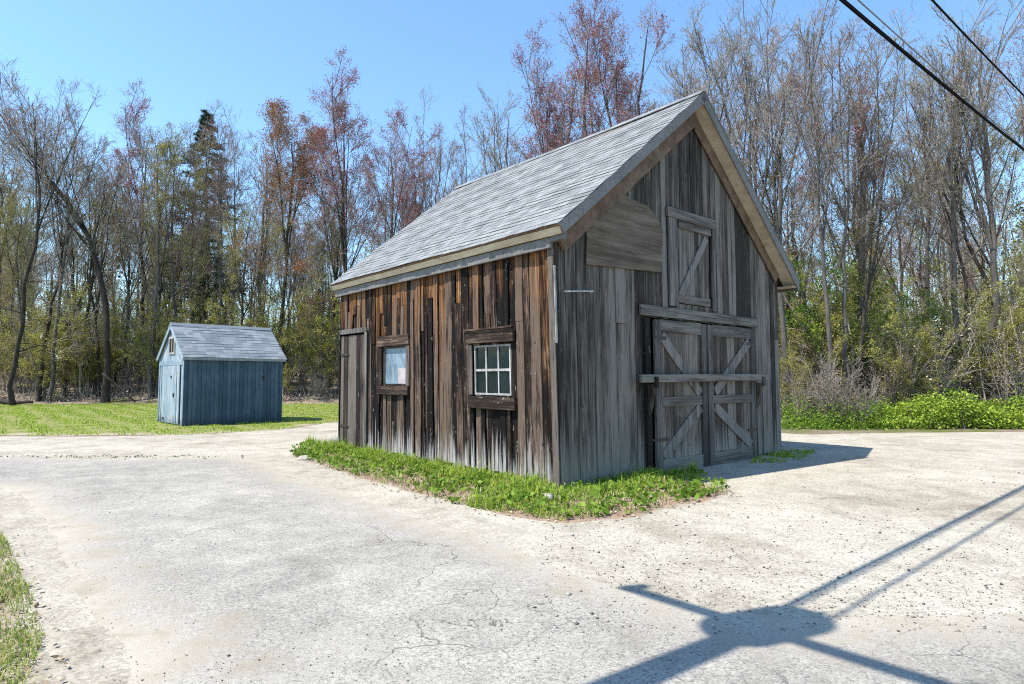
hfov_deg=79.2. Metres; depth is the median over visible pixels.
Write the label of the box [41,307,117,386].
leafing sapling
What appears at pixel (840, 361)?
bare shrub
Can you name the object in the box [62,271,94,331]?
branch
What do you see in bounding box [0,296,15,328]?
leafing sapling
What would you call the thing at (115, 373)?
bare tree
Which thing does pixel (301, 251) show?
red budded tree
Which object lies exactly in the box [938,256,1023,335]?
leafing sapling
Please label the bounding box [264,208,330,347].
bare tree
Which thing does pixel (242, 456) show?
crumbled edge
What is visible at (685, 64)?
bare tree
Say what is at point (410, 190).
bare tree
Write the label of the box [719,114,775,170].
red budded tree
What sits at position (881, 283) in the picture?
leafing sapling
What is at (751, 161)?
bare tree
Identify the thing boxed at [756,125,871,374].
leafing tree
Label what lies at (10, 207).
leafing tree
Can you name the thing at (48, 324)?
bare tree
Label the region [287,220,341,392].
leafing tree
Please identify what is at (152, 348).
bare tree
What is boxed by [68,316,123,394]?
leafing sapling
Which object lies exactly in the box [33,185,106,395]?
bare tree
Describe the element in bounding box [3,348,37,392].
bare shrub
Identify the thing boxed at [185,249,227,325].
leafing tree
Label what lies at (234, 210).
bare tree
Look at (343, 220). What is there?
red budded tree
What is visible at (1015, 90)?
red budded tree
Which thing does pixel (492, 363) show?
window
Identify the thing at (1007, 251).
leafing tree
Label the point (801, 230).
bare tree
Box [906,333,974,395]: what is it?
green sapling
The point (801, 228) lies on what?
bare tree
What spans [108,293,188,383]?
leafing sapling
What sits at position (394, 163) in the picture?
red budded tree
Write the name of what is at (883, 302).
leafing sapling
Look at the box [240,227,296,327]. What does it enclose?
leafing tree
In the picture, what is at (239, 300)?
leafing sapling
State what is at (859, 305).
red budded tree
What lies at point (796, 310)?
green sapling
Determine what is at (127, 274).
bare tree
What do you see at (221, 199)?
red budded tree
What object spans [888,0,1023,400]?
bare tree
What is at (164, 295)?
leafing tree
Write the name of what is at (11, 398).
bare tree
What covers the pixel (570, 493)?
grass strip
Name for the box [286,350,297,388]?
bare shrub
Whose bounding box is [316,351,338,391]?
leafing sapling
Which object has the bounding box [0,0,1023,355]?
sky
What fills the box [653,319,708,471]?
door
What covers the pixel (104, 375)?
fallen log
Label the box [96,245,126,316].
bare tree
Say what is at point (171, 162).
leafing tree
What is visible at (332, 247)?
bare tree
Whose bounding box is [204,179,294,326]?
leafing tree
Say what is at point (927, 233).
bare tree
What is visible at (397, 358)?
window
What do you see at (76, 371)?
leafing sapling
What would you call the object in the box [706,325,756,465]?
door
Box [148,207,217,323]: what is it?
red budded tree
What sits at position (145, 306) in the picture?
leafing sapling
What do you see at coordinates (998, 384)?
bare shrub
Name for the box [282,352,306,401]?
leafing sapling
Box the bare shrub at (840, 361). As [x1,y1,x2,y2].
[787,316,880,405]
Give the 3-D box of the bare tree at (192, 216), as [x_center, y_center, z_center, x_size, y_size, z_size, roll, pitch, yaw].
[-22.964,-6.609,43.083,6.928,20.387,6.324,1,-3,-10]
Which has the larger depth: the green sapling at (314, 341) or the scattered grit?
the green sapling at (314, 341)
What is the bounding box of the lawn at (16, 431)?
[0,404,337,435]
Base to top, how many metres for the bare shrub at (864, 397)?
2.136 m
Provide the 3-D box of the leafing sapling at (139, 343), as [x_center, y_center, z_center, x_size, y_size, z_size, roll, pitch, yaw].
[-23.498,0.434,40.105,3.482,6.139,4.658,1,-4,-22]
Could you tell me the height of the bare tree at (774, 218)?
15.962 m
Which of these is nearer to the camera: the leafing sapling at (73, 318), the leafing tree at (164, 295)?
the leafing sapling at (73, 318)
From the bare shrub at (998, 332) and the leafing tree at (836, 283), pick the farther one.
the leafing tree at (836, 283)
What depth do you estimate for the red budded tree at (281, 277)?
54.12 m
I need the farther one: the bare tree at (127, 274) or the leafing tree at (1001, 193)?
the bare tree at (127, 274)
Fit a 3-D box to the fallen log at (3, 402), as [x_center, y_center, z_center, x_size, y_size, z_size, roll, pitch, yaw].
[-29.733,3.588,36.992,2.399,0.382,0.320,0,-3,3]
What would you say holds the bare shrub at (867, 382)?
on the ground at (789, 431)
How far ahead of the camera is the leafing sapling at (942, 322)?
25.47 m
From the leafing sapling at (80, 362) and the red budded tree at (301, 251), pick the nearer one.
the leafing sapling at (80, 362)
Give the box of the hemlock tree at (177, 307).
[171,292,185,321]
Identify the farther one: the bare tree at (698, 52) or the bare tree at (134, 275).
the bare tree at (134, 275)
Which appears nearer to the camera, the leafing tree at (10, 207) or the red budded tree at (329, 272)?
the leafing tree at (10, 207)
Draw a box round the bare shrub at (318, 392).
[304,369,334,399]
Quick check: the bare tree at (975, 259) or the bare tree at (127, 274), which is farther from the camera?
the bare tree at (127, 274)
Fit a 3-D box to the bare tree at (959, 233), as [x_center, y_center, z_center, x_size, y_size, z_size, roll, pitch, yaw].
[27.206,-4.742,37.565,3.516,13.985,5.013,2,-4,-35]
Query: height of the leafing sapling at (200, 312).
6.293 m
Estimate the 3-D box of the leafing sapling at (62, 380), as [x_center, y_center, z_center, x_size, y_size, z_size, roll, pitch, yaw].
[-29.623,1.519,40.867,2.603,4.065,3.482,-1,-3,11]
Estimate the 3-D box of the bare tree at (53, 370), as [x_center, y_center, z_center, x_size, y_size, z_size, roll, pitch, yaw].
[-27.781,-6.786,39.600,6.383,21.378,6.747,-3,-4,42]
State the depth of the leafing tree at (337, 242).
44.06 m
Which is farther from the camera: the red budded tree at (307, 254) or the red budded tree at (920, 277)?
the red budded tree at (307, 254)
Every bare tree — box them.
[0,54,133,402]
[0,59,121,405]
[0,106,63,273]
[2,217,51,343]
[3,117,122,401]
[10,179,65,381]
[19,77,133,401]
[20,213,84,386]
[30,133,138,397]
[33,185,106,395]
[37,218,107,312]
[40,212,104,329]
[91,198,163,386]
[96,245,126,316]
[98,182,168,372]
[107,114,214,397]
[110,216,146,329]
[140,100,240,323]
[182,215,236,320]
[196,100,287,325]
[208,130,305,327]
[209,235,251,319]
[250,204,323,388]
[252,206,291,320]
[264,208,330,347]
[288,178,371,383]
[381,150,438,230]
[400,86,481,211]
[426,103,498,208]
[441,82,545,197]
[497,149,527,167]
[507,79,596,165]
[627,75,652,117]
[634,0,757,150]
[644,31,770,169]
[658,0,786,213]
[668,0,818,221]
[709,21,816,219]
[720,30,832,402]
[728,0,883,419]
[739,0,888,412]
[740,135,767,207]
[776,158,834,365]
[782,208,829,319]
[784,17,962,403]
[797,219,841,302]
[811,200,850,293]
[812,91,961,413]
[867,0,1004,372]
[868,28,1023,356]
[878,59,1023,398]
[880,0,1023,392]
[881,158,1001,328]
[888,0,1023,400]
[894,210,947,317]
[919,154,999,299]
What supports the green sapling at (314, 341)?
on the ground at (789, 431)
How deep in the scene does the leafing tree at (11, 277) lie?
54.41 m
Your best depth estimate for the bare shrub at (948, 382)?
20.96 m
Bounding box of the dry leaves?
[0,449,800,683]
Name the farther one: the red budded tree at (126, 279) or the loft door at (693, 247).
the red budded tree at (126, 279)
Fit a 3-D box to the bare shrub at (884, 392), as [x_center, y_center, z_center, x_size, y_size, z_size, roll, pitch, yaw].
[12.660,1.270,21.038,1.802,3.051,2.043,2,-4,-35]
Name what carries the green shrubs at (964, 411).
on the ground at (789, 431)
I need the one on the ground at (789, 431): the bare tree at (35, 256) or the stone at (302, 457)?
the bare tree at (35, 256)
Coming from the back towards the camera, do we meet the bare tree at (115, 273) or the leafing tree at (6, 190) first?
the bare tree at (115, 273)
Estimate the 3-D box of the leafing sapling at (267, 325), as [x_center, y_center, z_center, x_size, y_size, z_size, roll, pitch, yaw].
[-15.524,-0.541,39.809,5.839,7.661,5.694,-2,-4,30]
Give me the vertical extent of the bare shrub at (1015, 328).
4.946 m
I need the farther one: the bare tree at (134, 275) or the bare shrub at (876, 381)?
the bare tree at (134, 275)
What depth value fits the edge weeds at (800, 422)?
19.56 m
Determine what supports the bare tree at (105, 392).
on the lawn at (16, 431)
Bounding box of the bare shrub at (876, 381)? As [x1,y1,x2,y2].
[842,360,913,406]
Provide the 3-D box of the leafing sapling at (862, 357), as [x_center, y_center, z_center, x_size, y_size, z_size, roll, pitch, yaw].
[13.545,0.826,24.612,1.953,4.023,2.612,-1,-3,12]
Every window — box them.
[376,334,409,394]
[466,327,517,410]
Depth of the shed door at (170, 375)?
21.42 m
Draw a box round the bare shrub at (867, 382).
[844,364,879,404]
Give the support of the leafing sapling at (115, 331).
on the ground at (789, 431)
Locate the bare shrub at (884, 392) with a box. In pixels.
[852,336,919,414]
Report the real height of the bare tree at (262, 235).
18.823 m
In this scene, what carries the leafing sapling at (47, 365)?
on the ground at (789, 431)
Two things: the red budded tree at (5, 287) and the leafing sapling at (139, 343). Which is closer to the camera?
the leafing sapling at (139, 343)
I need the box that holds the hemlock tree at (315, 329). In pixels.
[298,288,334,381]
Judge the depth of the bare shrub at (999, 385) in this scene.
22.29 m
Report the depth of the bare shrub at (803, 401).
20.64 m
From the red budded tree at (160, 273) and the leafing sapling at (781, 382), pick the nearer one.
the leafing sapling at (781, 382)
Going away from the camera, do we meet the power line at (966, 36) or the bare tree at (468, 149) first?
the power line at (966, 36)
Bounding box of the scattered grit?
[24,464,698,681]
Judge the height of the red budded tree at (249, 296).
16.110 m
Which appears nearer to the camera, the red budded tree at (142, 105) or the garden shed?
the garden shed
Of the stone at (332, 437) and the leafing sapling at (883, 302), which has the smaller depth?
the stone at (332, 437)
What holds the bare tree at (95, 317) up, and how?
on the ground at (789, 431)
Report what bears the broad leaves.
on the edge soil at (615, 515)
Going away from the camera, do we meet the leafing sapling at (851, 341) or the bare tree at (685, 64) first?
the leafing sapling at (851, 341)
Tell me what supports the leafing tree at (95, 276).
on the ground at (789, 431)
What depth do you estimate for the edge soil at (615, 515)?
7.99 m
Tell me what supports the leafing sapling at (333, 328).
on the ground at (789, 431)
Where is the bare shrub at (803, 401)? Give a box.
[781,370,825,419]
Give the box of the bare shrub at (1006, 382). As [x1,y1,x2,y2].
[975,308,1023,405]
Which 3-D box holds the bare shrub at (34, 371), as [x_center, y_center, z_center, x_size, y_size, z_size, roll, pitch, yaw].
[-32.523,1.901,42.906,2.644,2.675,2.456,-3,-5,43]
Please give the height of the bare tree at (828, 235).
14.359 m
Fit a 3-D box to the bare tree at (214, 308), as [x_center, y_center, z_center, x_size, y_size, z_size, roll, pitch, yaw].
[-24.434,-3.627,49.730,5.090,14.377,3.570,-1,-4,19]
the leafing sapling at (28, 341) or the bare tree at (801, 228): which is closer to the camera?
the bare tree at (801, 228)
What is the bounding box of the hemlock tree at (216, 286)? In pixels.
[177,222,239,324]
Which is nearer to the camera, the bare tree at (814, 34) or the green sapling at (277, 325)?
the bare tree at (814, 34)
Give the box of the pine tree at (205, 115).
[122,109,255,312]
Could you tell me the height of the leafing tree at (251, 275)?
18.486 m
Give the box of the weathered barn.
[330,90,799,488]
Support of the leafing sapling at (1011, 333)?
on the ground at (789, 431)
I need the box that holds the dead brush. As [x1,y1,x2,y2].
[0,371,1021,425]
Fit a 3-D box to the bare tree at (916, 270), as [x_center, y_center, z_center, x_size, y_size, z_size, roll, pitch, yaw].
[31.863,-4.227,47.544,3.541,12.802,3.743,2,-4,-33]
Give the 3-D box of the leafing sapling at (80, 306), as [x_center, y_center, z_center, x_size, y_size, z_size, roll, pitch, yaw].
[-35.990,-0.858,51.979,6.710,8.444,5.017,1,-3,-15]
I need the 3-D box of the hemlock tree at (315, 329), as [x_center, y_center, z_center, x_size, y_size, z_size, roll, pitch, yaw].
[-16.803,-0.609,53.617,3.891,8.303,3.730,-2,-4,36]
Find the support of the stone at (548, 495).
on the edge soil at (615, 515)
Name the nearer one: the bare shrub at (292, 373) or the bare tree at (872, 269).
the bare tree at (872, 269)
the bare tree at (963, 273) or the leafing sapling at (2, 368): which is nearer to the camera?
the bare tree at (963, 273)
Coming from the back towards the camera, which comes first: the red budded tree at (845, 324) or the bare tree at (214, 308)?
the bare tree at (214, 308)
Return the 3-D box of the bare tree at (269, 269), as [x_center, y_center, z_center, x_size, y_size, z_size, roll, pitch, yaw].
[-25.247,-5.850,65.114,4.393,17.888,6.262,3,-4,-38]
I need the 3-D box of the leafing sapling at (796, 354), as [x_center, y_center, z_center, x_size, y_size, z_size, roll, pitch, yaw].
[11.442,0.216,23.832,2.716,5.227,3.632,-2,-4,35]
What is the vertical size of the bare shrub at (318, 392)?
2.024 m
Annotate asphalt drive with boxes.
[0,457,1023,683]
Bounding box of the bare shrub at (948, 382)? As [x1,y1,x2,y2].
[862,296,998,406]
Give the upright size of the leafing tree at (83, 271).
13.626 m
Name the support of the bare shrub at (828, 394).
on the ground at (789, 431)
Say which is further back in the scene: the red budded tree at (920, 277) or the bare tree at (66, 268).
the bare tree at (66, 268)
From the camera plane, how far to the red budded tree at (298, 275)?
65.99 m
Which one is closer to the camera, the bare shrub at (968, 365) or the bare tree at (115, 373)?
the bare shrub at (968, 365)
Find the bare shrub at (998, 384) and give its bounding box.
[980,364,1018,405]
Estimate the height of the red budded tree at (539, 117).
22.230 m
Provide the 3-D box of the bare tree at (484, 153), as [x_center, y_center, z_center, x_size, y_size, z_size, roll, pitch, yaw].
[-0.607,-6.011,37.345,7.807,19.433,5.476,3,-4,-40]
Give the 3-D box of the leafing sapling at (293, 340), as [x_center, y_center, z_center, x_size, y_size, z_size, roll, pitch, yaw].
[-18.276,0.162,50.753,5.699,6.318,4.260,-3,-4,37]
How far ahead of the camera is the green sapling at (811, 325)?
27.45 m
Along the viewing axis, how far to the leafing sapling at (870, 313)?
36.92 m
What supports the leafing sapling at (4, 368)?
on the ground at (789, 431)
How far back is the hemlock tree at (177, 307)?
57.09 m
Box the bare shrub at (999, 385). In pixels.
[961,317,1023,402]
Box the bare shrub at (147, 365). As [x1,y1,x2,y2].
[131,331,160,384]
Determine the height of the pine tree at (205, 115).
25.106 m
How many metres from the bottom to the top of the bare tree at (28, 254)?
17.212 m
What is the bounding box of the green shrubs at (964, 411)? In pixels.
[852,381,1023,429]
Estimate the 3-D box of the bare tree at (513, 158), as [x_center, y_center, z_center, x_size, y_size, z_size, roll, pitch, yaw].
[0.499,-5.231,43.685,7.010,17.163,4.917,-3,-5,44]
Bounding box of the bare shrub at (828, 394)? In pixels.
[788,343,869,426]
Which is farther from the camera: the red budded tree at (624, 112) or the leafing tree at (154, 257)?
the leafing tree at (154, 257)
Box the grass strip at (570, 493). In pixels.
[297,429,732,520]
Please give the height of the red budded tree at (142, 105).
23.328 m
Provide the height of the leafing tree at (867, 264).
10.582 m
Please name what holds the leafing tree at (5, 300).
on the ground at (789, 431)
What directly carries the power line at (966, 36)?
attached to the utility pole
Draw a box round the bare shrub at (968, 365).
[938,325,1000,391]
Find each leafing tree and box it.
[0,161,52,360]
[0,163,67,385]
[0,189,66,392]
[0,223,45,357]
[0,242,53,331]
[34,146,136,385]
[46,221,115,377]
[53,164,145,386]
[95,187,224,386]
[96,120,225,360]
[130,202,191,321]
[131,228,188,322]
[146,218,201,321]
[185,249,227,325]
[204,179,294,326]
[225,210,275,326]
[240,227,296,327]
[284,154,396,387]
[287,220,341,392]
[644,98,663,113]
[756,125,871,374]
[826,245,867,292]
[833,119,959,348]
[866,240,904,336]
[896,58,1023,349]
[967,177,1023,307]
[1000,244,1023,330]
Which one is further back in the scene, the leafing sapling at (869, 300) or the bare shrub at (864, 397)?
the leafing sapling at (869, 300)
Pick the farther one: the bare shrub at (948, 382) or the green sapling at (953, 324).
the green sapling at (953, 324)
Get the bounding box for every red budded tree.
[1,257,15,307]
[80,151,183,390]
[92,77,186,385]
[131,226,196,324]
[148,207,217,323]
[159,115,262,323]
[230,205,283,326]
[242,202,315,322]
[269,196,326,375]
[280,228,318,368]
[287,45,391,275]
[295,208,329,316]
[306,171,357,377]
[339,101,444,258]
[351,135,443,252]
[498,19,600,164]
[526,0,652,155]
[561,0,677,143]
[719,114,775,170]
[773,43,909,388]
[775,18,926,418]
[867,177,958,341]
[901,166,984,330]
[946,220,1009,310]
[967,18,1023,233]
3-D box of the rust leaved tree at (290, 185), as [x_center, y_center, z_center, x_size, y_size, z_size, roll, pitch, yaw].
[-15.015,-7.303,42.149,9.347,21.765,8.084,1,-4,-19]
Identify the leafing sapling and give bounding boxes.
[0,282,68,390]
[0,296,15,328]
[0,334,38,391]
[0,356,9,386]
[3,301,95,401]
[10,315,53,387]
[26,282,116,397]
[29,284,125,337]
[31,277,101,385]
[39,334,84,394]
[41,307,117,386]
[57,330,103,397]
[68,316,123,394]
[79,291,148,365]
[81,330,117,387]
[83,297,135,379]
[90,286,169,391]
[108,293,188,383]
[119,299,165,395]
[134,297,204,349]
[148,301,224,373]
[170,295,240,323]
[177,292,261,326]
[193,304,248,326]
[207,272,325,366]
[231,292,307,360]
[268,303,338,392]
[272,312,317,382]
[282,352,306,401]
[298,289,339,396]
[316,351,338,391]
[777,213,885,404]
[778,231,890,409]
[779,288,842,414]
[779,348,796,408]
[784,331,849,420]
[810,233,920,342]
[811,263,905,331]
[811,289,903,350]
[827,313,870,386]
[835,295,917,390]
[849,284,954,368]
[853,307,937,399]
[868,320,967,404]
[883,275,1015,400]
[890,256,1018,388]
[905,273,1023,401]
[913,250,1023,396]
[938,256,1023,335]
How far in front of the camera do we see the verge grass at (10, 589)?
3.88 m
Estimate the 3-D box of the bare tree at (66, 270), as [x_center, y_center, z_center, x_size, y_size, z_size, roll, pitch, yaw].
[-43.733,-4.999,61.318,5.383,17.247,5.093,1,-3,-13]
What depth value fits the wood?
59.91 m
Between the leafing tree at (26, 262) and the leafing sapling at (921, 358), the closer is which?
the leafing sapling at (921, 358)
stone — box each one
[297,455,312,459]
[327,435,337,442]
[543,493,553,499]
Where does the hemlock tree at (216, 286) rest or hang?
on the ground at (789, 431)
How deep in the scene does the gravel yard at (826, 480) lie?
6.45 m
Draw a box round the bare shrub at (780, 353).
[778,323,822,412]
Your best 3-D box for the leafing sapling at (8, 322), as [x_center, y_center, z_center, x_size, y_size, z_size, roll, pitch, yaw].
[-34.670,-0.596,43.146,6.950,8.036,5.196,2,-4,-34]
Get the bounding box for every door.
[160,365,180,424]
[339,327,366,449]
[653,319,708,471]
[677,223,712,306]
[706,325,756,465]
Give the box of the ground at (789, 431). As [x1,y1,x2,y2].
[0,359,1023,436]
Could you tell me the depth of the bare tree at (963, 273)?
25.99 m
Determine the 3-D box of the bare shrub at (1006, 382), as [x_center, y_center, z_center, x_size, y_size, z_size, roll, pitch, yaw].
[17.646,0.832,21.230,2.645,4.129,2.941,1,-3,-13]
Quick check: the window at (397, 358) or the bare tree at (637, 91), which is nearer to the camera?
the window at (397, 358)
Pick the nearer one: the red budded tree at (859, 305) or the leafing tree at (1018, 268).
the red budded tree at (859, 305)
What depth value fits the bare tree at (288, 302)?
44.99 m
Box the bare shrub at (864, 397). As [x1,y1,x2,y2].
[825,365,885,426]
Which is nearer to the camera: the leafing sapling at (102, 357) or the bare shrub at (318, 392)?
the bare shrub at (318, 392)
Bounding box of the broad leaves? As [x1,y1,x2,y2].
[289,440,729,516]
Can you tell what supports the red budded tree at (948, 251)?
on the ground at (789, 431)
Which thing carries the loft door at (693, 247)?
in the weathered barn
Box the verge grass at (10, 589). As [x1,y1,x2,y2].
[0,518,53,683]
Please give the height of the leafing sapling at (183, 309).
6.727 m
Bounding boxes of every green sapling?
[258,283,339,388]
[293,307,339,363]
[778,244,896,403]
[779,290,838,381]
[874,289,962,393]
[906,298,994,368]
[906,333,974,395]
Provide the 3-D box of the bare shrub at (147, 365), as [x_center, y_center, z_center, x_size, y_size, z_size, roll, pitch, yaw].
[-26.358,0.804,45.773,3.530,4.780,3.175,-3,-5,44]
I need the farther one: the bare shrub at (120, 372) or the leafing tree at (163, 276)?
the leafing tree at (163, 276)
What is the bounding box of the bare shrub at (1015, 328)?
[990,288,1023,382]
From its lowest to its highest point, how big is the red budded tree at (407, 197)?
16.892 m
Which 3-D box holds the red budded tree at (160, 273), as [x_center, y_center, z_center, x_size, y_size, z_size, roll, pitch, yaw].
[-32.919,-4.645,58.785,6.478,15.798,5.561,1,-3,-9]
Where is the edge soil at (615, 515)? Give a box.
[295,449,795,522]
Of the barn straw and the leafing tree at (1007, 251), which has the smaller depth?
the barn straw
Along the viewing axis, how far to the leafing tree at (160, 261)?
63.09 m
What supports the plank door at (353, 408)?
in the weathered barn
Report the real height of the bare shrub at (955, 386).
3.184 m
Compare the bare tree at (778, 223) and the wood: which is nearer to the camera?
the bare tree at (778, 223)
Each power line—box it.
[839,0,1023,150]
[857,0,1023,147]
[931,0,1023,95]
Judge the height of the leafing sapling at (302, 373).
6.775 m
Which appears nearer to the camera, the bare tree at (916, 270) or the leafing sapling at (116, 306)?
the bare tree at (916, 270)
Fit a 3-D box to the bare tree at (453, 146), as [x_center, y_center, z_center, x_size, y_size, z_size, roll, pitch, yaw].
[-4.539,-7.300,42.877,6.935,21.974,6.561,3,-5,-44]
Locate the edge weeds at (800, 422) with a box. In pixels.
[781,394,896,429]
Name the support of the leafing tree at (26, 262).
on the ground at (789, 431)
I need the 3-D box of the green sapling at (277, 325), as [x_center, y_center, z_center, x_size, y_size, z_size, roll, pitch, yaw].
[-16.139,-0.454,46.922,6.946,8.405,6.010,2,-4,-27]
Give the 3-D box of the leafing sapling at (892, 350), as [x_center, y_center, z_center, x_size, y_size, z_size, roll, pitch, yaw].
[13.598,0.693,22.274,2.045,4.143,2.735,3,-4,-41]
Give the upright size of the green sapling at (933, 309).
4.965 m
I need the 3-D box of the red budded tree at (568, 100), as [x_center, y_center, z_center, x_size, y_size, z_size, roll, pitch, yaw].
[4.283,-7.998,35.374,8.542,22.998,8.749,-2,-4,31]
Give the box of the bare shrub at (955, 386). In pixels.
[920,338,984,395]
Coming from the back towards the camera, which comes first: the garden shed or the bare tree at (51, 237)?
the bare tree at (51, 237)
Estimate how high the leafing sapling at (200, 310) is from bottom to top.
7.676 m
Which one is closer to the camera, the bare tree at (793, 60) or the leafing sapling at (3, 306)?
the bare tree at (793, 60)
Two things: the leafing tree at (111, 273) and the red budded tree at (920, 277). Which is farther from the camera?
the leafing tree at (111, 273)
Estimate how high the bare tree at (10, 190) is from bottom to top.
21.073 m
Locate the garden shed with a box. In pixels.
[156,322,286,425]
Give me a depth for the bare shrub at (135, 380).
40.62 m
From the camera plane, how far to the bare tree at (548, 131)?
42.90 m
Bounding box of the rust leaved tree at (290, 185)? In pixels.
[229,95,358,392]
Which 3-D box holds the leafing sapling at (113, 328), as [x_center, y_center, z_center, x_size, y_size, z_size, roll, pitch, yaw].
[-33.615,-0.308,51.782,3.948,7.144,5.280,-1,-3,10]
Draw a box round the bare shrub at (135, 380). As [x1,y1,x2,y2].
[114,341,155,395]
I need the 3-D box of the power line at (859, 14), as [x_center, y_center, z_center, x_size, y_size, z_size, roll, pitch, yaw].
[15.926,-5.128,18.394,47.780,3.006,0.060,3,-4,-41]
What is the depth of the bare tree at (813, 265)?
39.06 m
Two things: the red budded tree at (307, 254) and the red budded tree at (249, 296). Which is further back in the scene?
the red budded tree at (307, 254)
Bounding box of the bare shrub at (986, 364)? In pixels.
[953,305,1023,399]
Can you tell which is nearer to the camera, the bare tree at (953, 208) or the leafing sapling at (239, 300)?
the bare tree at (953, 208)
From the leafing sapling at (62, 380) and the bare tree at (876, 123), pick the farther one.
the leafing sapling at (62, 380)
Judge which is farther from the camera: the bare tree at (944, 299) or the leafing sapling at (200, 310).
the leafing sapling at (200, 310)
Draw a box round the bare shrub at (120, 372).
[111,362,130,380]
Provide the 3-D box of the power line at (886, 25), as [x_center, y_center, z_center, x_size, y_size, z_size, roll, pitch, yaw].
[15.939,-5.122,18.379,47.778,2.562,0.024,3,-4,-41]
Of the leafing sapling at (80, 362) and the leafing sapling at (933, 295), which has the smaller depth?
the leafing sapling at (933, 295)
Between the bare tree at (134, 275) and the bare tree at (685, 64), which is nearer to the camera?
the bare tree at (685, 64)
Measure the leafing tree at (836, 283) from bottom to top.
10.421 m
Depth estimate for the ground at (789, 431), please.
38.28 m
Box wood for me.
[0,153,1023,373]
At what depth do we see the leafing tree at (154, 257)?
44.34 m
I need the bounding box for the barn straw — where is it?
[292,442,733,519]
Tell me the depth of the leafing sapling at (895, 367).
20.77 m
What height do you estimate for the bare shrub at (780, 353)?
3.666 m
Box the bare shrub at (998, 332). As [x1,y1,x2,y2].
[955,296,1022,375]
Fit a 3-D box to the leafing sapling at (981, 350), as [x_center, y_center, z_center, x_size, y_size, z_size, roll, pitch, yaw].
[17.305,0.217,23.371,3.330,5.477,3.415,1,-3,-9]
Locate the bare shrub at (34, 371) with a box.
[24,352,60,388]
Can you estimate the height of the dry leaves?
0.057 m
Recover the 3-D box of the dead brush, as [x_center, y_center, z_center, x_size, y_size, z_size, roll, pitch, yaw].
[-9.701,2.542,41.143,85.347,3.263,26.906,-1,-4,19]
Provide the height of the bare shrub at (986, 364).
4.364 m
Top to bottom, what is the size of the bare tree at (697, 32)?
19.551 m
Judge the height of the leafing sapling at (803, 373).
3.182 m
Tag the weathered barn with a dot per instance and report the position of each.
(601, 304)
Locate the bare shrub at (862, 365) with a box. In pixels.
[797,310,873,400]
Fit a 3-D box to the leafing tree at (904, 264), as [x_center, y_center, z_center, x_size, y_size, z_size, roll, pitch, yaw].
[19.171,-4.413,31.217,5.636,14.905,6.712,-2,-4,25]
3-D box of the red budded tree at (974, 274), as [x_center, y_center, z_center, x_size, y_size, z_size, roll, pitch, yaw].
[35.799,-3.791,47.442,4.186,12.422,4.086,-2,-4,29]
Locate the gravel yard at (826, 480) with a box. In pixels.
[0,422,1023,683]
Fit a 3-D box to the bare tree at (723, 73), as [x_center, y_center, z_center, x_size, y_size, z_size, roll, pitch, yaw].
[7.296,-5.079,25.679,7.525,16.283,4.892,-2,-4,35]
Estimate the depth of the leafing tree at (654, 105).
31.70 m
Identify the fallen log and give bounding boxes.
[0,399,33,404]
[101,372,135,401]
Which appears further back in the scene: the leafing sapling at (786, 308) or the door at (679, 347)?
the leafing sapling at (786, 308)
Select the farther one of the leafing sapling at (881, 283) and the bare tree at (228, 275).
the bare tree at (228, 275)
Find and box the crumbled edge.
[0,454,243,459]
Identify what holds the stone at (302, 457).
on the edge soil at (615, 515)

